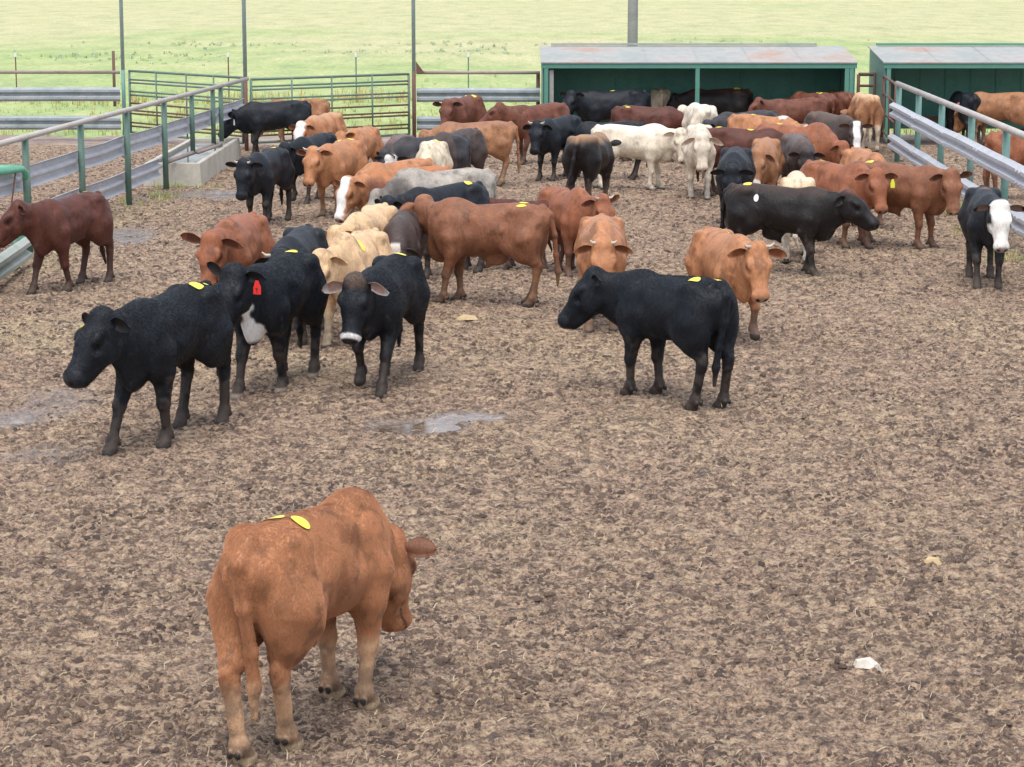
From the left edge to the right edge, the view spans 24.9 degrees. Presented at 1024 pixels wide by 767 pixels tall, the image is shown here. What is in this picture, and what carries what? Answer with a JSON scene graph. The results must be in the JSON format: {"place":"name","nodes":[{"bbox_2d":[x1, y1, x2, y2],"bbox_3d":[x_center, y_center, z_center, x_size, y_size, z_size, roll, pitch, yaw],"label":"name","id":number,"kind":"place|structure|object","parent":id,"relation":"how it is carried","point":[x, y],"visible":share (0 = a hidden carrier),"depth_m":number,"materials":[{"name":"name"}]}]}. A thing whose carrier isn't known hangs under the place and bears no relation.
{"place":"outdoors","nodes":[
{"label":"outdoors","id":0,"kind":"place"},
{"bbox_2d":[0,134,987,145],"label":"dirt strip","id":1,"kind":"object","parent":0,"point":[60,140],"visible":0.18,"depth_m":51.79,"materials":[{"name":"brown soil"}]},
{"bbox_2d":[650,88,670,107],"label":"cow","id":2,"kind":"object","parent":1,"relation":"on","point":[660,97],"visible":0.3,"depth_m":51.11},
{"bbox_2d":[666,88,752,114],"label":"cow","id":3,"kind":"object","parent":1,"relation":"on","point":[736,100],"visible":0.47,"depth_m":50.48},
{"bbox_2d":[827,90,854,114],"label":"cow","id":4,"kind":"object","parent":1,"relation":"on","point":[844,99],"visible":0.18,"depth_m":49.31},
{"bbox_2d":[938,91,980,143],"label":"cow","id":5,"kind":"object","parent":1,"relation":"on","point":[970,100],"visible":0.65,"depth_m":49.54},
{"bbox_2d":[0,144,1023,766],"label":"ground","id":6,"kind":"structure","parent":0,"point":[740,530],"depth_m":16.67,"materials":[{"name":"brown soil"}]},
{"bbox_2d":[0,191,114,294],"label":"cow","id":7,"kind":"object","parent":6,"relation":"on","point":[44,227],"visible":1,"depth_m":27.30},
{"bbox_2d":[63,279,233,455],"bbox_3d":[-2.883,-0.118,18.679,0.658,1.254,2.094,4,11,20],"label":"cow","id":8,"kind":"object","parent":6,"relation":"on","point":[155,341],"visible":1,"depth_m":18.39},
{"bbox_2d":[143,138,240,185],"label":"water trough","id":9,"kind":"object","parent":6,"relation":"on","point":[199,169],"visible":0.62,"depth_m":42.35,"materials":[{"name":"concrete"}]},
{"bbox_2d":[180,211,275,330],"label":"cow","id":10,"kind":"object","parent":6,"relation":"on","point":[246,239],"visible":0.62,"depth_m":24.39},
{"bbox_2d":[225,147,294,220],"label":"cow","id":11,"kind":"object","parent":6,"relation":"on","point":[264,172],"visible":0.93,"depth_m":34.24},
{"bbox_2d":[218,100,311,156],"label":"cow","id":12,"kind":"object","parent":6,"relation":"on","point":[256,119],"visible":0.73,"depth_m":46.53},
{"bbox_2d":[207,249,328,399],"bbox_3d":[-2.207,-0.552,21.028,0.626,1.276,2.023,3,11,16],"label":"cow","id":13,"kind":"object","parent":6,"relation":"on","point":[274,295],"visible":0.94,"depth_m":20.77},
{"bbox_2d":[254,224,328,345],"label":"cow","id":14,"kind":"object","parent":6,"relation":"on","point":[309,238],"visible":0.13,"depth_m":23.79},
{"bbox_2d":[261,98,330,141],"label":"cow","id":15,"kind":"object","parent":6,"relation":"on","point":[320,107],"visible":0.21,"depth_m":48.72},
{"bbox_2d":[277,132,336,203],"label":"cow","id":16,"kind":"object","parent":6,"relation":"on","point":[301,142],"visible":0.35,"depth_m":37.53},
{"bbox_2d":[288,112,347,138],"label":"cow","id":17,"kind":"object","parent":6,"relation":"on","point":[333,122],"visible":0.45,"depth_m":42.87},
{"bbox_2d":[205,487,436,766],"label":"cow","id":18,"kind":"object","parent":6,"relation":"on","point":[288,589],"visible":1,"depth_m":11.20},
{"bbox_2d":[250,73,409,143],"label":"tube gate","id":19,"kind":"structure","parent":6,"relation":"on","point":[332,95],"depth_m":49.93,"materials":[{"name":"metal"}]},
{"bbox_2d":[295,138,367,217],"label":"cow","id":20,"kind":"object","parent":6,"relation":"on","point":[326,165],"visible":0.82,"depth_m":35.41},
{"bbox_2d":[312,228,393,348],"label":"cow","id":21,"kind":"object","parent":6,"relation":"on","point":[342,255],"visible":0.55,"depth_m":23.36},
{"bbox_2d":[335,126,383,161],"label":"cow","id":22,"kind":"object","parent":6,"relation":"on","point":[369,138],"visible":0.48,"depth_m":40.04},
{"bbox_2d":[323,202,397,245],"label":"cow","id":23,"kind":"object","parent":6,"relation":"on","point":[379,216],"visible":0.34,"depth_m":25.72},
{"bbox_2d":[321,251,430,398],"bbox_3d":[-1.220,-0.544,21.245,0.649,1.184,1.932,2,10,12],"label":"cow","id":24,"kind":"object","parent":6,"relation":"on","point":[382,296],"visible":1,"depth_m":20.86},
{"bbox_2d":[340,158,435,180],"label":"cow","id":25,"kind":"object","parent":6,"relation":"on","point":[399,165],"visible":0.18,"depth_m":32.92},
{"bbox_2d":[332,165,451,222],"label":"cow","id":26,"kind":"object","parent":6,"relation":"on","point":[352,193],"visible":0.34,"depth_m":30.72},
{"bbox_2d":[373,133,413,162],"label":"cow","id":27,"kind":"object","parent":6,"relation":"on","point":[388,157],"visible":0.31,"depth_m":37.58},
{"bbox_2d":[383,209,427,258],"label":"cow","id":28,"kind":"object","parent":6,"relation":"on","point":[403,230],"visible":0.43,"depth_m":25.89},
{"bbox_2d":[376,134,470,168],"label":"cow","id":29,"kind":"object","parent":6,"relation":"on","point":[406,146],"visible":0.39,"depth_m":37.76},
{"bbox_2d":[366,167,496,257],"bbox_3d":[-1.075,-2.231,30.481,1.896,1.234,0.663,-4,11,-20],"label":"cow","id":30,"kind":"object","parent":6,"relation":"on","point":[404,180],"visible":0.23,"depth_m":30.27},
{"bbox_2d":[374,181,489,278],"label":"cow","id":31,"kind":"object","parent":6,"relation":"on","point":[476,192],"visible":0.34,"depth_m":28.66},
{"bbox_2d":[415,139,452,167],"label":"cow","id":32,"kind":"object","parent":6,"relation":"on","point":[437,152],"visible":0.35,"depth_m":35.17},
{"bbox_2d":[433,95,486,124],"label":"cow","id":33,"kind":"object","parent":6,"relation":"on","point":[468,109],"visible":0.66,"depth_m":47.33},
{"bbox_2d":[432,128,487,168],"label":"cow","id":34,"kind":"object","parent":6,"relation":"on","point":[478,146],"visible":0.4,"depth_m":38.47},
{"bbox_2d":[457,314,477,319],"bbox_3d":[-0.485,-0.727,25.271,0.240,0.043,0.180,0,10,0],"label":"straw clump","id":35,"kind":"object","parent":6,"relation":"on","point":[467,317],"visible":1,"depth_m":25.21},
{"bbox_2d":[418,120,520,186],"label":"cow","id":36,"kind":"object","parent":6,"relation":"on","point":[500,137],"visible":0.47,"depth_m":40.40},
{"bbox_2d":[400,194,560,307],"bbox_3d":[-0.399,-1.515,26.481,1.957,1.242,0.710,5,11,25],"label":"cow","id":37,"kind":"object","parent":6,"relation":"on","point":[458,231],"visible":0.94,"depth_m":26.22},
{"bbox_2d":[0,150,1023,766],"bbox_3d":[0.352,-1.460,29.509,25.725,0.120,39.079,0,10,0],"label":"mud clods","id":38,"kind":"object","parent":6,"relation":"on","point":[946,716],"visible":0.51,"depth_m":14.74,"materials":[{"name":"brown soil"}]},
{"bbox_2d":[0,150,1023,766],"bbox_3d":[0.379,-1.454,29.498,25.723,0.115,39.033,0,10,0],"label":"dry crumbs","id":39,"kind":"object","parent":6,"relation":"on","point":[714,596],"visible":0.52,"depth_m":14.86,"materials":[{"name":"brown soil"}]},
{"bbox_2d":[0,148,1023,766],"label":"straw","id":40,"kind":"object","parent":6,"relation":"on","point":[500,598],"visible":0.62,"depth_m":13.17,"materials":[{"name":"brown"}]},
{"bbox_2d":[478,102,569,164],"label":"cow","id":41,"kind":"object","parent":6,"relation":"on","point":[519,116],"visible":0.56,"depth_m":45.01},
{"bbox_2d":[489,197,575,270],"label":"cow","id":42,"kind":"object","parent":6,"relation":"on","point":[510,263],"visible":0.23,"depth_m":29.26},
{"bbox_2d":[523,115,581,180],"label":"cow","id":43,"kind":"object","parent":6,"relation":"on","point":[548,135],"visible":0.76,"depth_m":41.56},
{"bbox_2d":[119,180,1023,262],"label":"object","id":44,"kind":"structure","parent":6,"relation":"on","point":[220,186],"depth_m":38.38,"materials":[{"name":"green"}]},
{"bbox_2d":[537,185,619,276],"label":"cow","id":45,"kind":"object","parent":6,"relation":"on","point":[568,208],"visible":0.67,"depth_m":28.54},
{"bbox_2d":[561,132,621,195],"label":"cow","id":46,"kind":"object","parent":6,"relation":"on","point":[591,157],"visible":0.89,"depth_m":36.08},
{"bbox_2d":[573,213,632,332],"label":"cow","id":47,"kind":"object","parent":6,"relation":"on","point":[601,241],"visible":0.64,"depth_m":24.24},
{"bbox_2d":[563,121,647,179],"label":"cow","id":48,"kind":"object","parent":6,"relation":"on","point":[586,127],"visible":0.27,"depth_m":41.87},
{"bbox_2d":[560,89,651,122],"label":"cow","id":49,"kind":"object","parent":6,"relation":"on","point":[596,106],"visible":0.64,"depth_m":49.44},
{"bbox_2d":[591,123,685,189],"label":"cow","id":50,"kind":"object","parent":6,"relation":"on","point":[654,145],"visible":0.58,"depth_m":39.74},
{"bbox_2d":[610,105,683,161],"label":"cow","id":51,"kind":"object","parent":6,"relation":"on","point":[669,116],"visible":0.39,"depth_m":45.62},
{"bbox_2d":[557,265,738,410],"bbox_3d":[1.269,-0.424,20.587,0.692,1.180,1.878,-10,14,-44],"label":"cow","id":52,"kind":"object","parent":6,"relation":"on","point":[695,318],"visible":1,"depth_m":20.22},
{"bbox_2d":[677,102,717,128],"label":"cow","id":53,"kind":"object","parent":6,"relation":"on","point":[694,113],"visible":0.45,"depth_m":44.43},
{"bbox_2d":[681,123,722,200],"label":"cow","id":54,"kind":"object","parent":6,"relation":"on","point":[698,149],"visible":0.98,"depth_m":38.16},
{"bbox_2d":[710,146,755,228],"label":"cow","id":55,"kind":"object","parent":6,"relation":"on","point":[736,165],"visible":0.64,"depth_m":33.82},
{"bbox_2d":[684,226,786,340],"bbox_3d":[2.269,-0.985,23.772,0.625,1.156,1.841,-3,11,-14],"label":"cow","id":56,"kind":"object","parent":6,"relation":"on","point":[741,265],"visible":0.71,"depth_m":23.35},
{"bbox_2d":[695,127,783,196],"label":"cow","id":57,"kind":"object","parent":6,"relation":"on","point":[728,137],"visible":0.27,"depth_m":38.73},
{"bbox_2d":[701,110,778,127],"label":"cow","id":58,"kind":"object","parent":6,"relation":"on","point":[719,120],"visible":0.21,"depth_m":43.48},
{"bbox_2d":[727,113,807,174],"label":"cow","id":59,"kind":"object","parent":6,"relation":"on","point":[747,121],"visible":0.21,"depth_m":42.98},
{"bbox_2d":[751,137,784,185],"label":"cow","id":60,"kind":"object","parent":6,"relation":"on","point":[768,158],"visible":0.6,"depth_m":35.67},
{"bbox_2d":[747,97,827,123],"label":"cow","id":61,"kind":"object","parent":6,"relation":"on","point":[798,110],"visible":0.44,"depth_m":48.34},
{"bbox_2d":[779,170,815,264],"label":"cow","id":62,"kind":"object","parent":6,"relation":"on","point":[796,179],"visible":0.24,"depth_m":29.81},
{"bbox_2d":[720,182,879,275],"bbox_3d":[3.557,-1.898,28.814,2.113,1.168,0.596,5,11,24],"label":"cow","id":63,"kind":"object","parent":6,"relation":"on","point":[809,215],"visible":0.92,"depth_m":28.62},
{"bbox_2d":[781,132,825,177],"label":"cow","id":64,"kind":"object","parent":6,"relation":"on","point":[798,150],"visible":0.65,"depth_m":36.68},
{"bbox_2d":[755,122,853,163],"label":"cow","id":65,"kind":"object","parent":6,"relation":"on","point":[823,138],"visible":0.3,"depth_m":38.49},
{"bbox_2d":[783,91,839,114],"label":"cow","id":66,"kind":"object","parent":6,"relation":"on","point":[833,103],"visible":0.29,"depth_m":49.09},
{"bbox_2d":[803,111,872,147],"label":"cow","id":67,"kind":"object","parent":6,"relation":"on","point":[848,129],"visible":0.56,"depth_m":42.32},
{"bbox_2d":[800,160,897,249],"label":"cow","id":68,"kind":"object","parent":6,"relation":"on","point":[866,184],"visible":0.65,"depth_m":31.45},
{"bbox_2d":[840,92,884,152],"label":"cow","id":69,"kind":"object","parent":6,"relation":"on","point":[863,108],"visible":0.73,"depth_m":47.59},
{"bbox_2d":[839,147,885,224],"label":"cow","id":70,"kind":"object","parent":6,"relation":"on","point":[852,154],"visible":0.22,"depth_m":34.57},
{"bbox_2d":[853,657,882,671],"bbox_3d":[1.960,1.532,12.689,0.195,0.050,0.091,6,12,29],"label":"paper scrap","id":71,"kind":"object","parent":6,"relation":"on","point":[867,663],"visible":1,"depth_m":12.68,"materials":[{"name":"white paper"}]},
{"bbox_2d":[851,160,972,249],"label":"cow","id":72,"kind":"object","parent":6,"relation":"on","point":[929,192],"visible":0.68,"depth_m":31.44},
{"bbox_2d":[924,556,941,565],"bbox_3d":[2.715,1.137,14.910,0.110,0.043,0.130,4,11,21],"label":"mud chunk","id":73,"kind":"object","parent":6,"relation":"on","point":[928,559],"visible":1,"depth_m":14.87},
{"bbox_2d":[953,92,1023,145],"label":"cow","id":74,"kind":"object","parent":6,"relation":"on","point":[1009,106],"visible":0.83,"depth_m":49.22},
{"bbox_2d":[957,185,1023,289],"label":"cow","id":75,"kind":"object","parent":6,"relation":"on","point":[985,217],"visible":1,"depth_m":27.64},
{"bbox_2d":[982,130,1023,187],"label":"cow","id":76,"kind":"object","parent":6,"relation":"on","point":[993,140],"visible":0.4,"depth_m":38.01},
{"bbox_2d":[0,0,1023,137],"bbox_3d":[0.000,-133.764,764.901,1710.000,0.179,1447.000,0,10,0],"label":"field","id":77,"kind":"structure","parent":0,"point":[33,30],"depth_m":130.67,"materials":[{"name":"green plant"}]},
{"bbox_2d":[14,52,16,86],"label":"fence post","id":78,"kind":"object","parent":77,"relation":"on","point":[15,54],"visible":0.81,"depth_m":66.15,"materials":[{"name":"metal"}]},
{"bbox_2d":[112,51,115,106],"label":"fence post","id":79,"kind":"object","parent":77,"relation":"on","point":[113,75],"visible":0.65,"depth_m":64.58,"materials":[{"name":"metal"}]},
{"bbox_2d":[227,52,229,99],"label":"fence post","id":80,"kind":"object","parent":77,"relation":"on","point":[228,72],"visible":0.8,"depth_m":66.18,"materials":[{"name":"metal"}]},
{"bbox_2d":[0,84,540,115],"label":"dry weeds","id":81,"kind":"object","parent":77,"relation":"on","point":[360,91],"visible":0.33,"depth_m":65.41,"materials":[{"name":"yellow"}]},
{"bbox_2d":[355,52,356,93],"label":"fence post","id":82,"kind":"object","parent":77,"relation":"on","point":[356,68],"visible":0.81,"depth_m":66.16,"materials":[{"name":"green paint"}]},
{"bbox_2d":[9,37,869,65],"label":"weed patch","id":83,"kind":"object","parent":77,"relation":"on","point":[75,54],"visible":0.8,"depth_m":102.85,"materials":[{"name":"green plant"}]},
{"bbox_2d":[467,52,469,87],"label":"fence post","id":84,"kind":"object","parent":77,"relation":"on","point":[468,54],"visible":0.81,"depth_m":66.14,"materials":[{"name":"green paint"}]},
{"bbox_2d":[627,0,637,45],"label":"utility pole","id":85,"kind":"object","parent":77,"relation":"on","point":[632,37],"depth_m":57.72,"materials":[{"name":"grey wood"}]},
{"label":"dirt yard","id":86,"kind":"structure","parent":0,"visible":0},
{"bbox_2d":[0,237,32,280],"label":"guard rail","id":87,"kind":"object","parent":86,"relation":"on","point":[15,255],"visible":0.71,"depth_m":28.67,"materials":[{"name":"grey metal"}]},
{"bbox_2d":[0,165,32,252],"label":"green gate","id":88,"kind":"structure","parent":86,"relation":"on","point":[12,169],"depth_m":30.95,"materials":[{"name":"metal"}]},
{"bbox_2d":[0,71,120,129],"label":"pen fence","id":89,"kind":"object","parent":86,"relation":"on","point":[52,94],"visible":0.97,"depth_m":51.29,"materials":[{"name":"metal"}]},
{"bbox_2d":[119,0,125,135],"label":"tall post","id":90,"kind":"object","parent":86,"relation":"on","point":[122,54],"visible":0.74,"depth_m":51.40,"materials":[{"name":"metal"}]},
{"bbox_2d":[0,77,248,204],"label":"pen fence","id":91,"kind":"object","parent":86,"relation":"on","point":[83,157],"visible":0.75,"depth_m":37.25,"materials":[{"name":"metal"}]},
{"bbox_2d":[242,0,248,150],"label":"tall post","id":92,"kind":"object","parent":86,"relation":"on","point":[245,94],"visible":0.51,"depth_m":48.14,"materials":[{"name":"metal"}]},
{"bbox_2d":[128,70,243,143],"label":"tube gate","id":93,"kind":"structure","parent":92,"relation":"attached to","point":[185,86],"depth_m":50.21,"materials":[{"name":"metal"}]},
{"bbox_2d":[411,0,423,136],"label":"tall post","id":94,"kind":"object","parent":86,"relation":"on","point":[416,67],"visible":0.79,"depth_m":50.91,"materials":[{"name":"metal"}]},
{"bbox_2d":[416,71,539,129],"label":"pen fence","id":95,"kind":"object","parent":86,"relation":"on","point":[485,94],"visible":0.55,"depth_m":51.08,"materials":[{"name":"metal"}]},
{"bbox_2d":[539,43,857,122],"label":"feed shelter","id":96,"kind":"object","parent":86,"relation":"on","point":[771,72],"visible":0.51,"depth_m":51.84,"materials":[{"name":"paint"}]},
{"bbox_2d":[868,43,1023,143],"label":"feed shelter","id":97,"kind":"object","parent":86,"relation":"on","point":[945,72],"visible":0.56,"depth_m":51.84,"materials":[{"name":"paint"}]},
{"bbox_2d":[856,73,885,128],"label":"tube gate","id":98,"kind":"structure","parent":97,"relation":"attached to","point":[859,85],"depth_m":51.09,"materials":[{"name":"metal"}]},
{"bbox_2d":[887,81,1023,237],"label":"pen fence","id":99,"kind":"object","parent":86,"relation":"on","point":[1005,168],"visible":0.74,"depth_m":36.99,"materials":[{"name":"metal"}]},
{"bbox_2d":[881,75,895,152],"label":"tube gate","id":100,"kind":"structure","parent":99,"relation":"attached to","point":[884,95],"depth_m":47.64,"materials":[{"name":"metal"}]}
]}

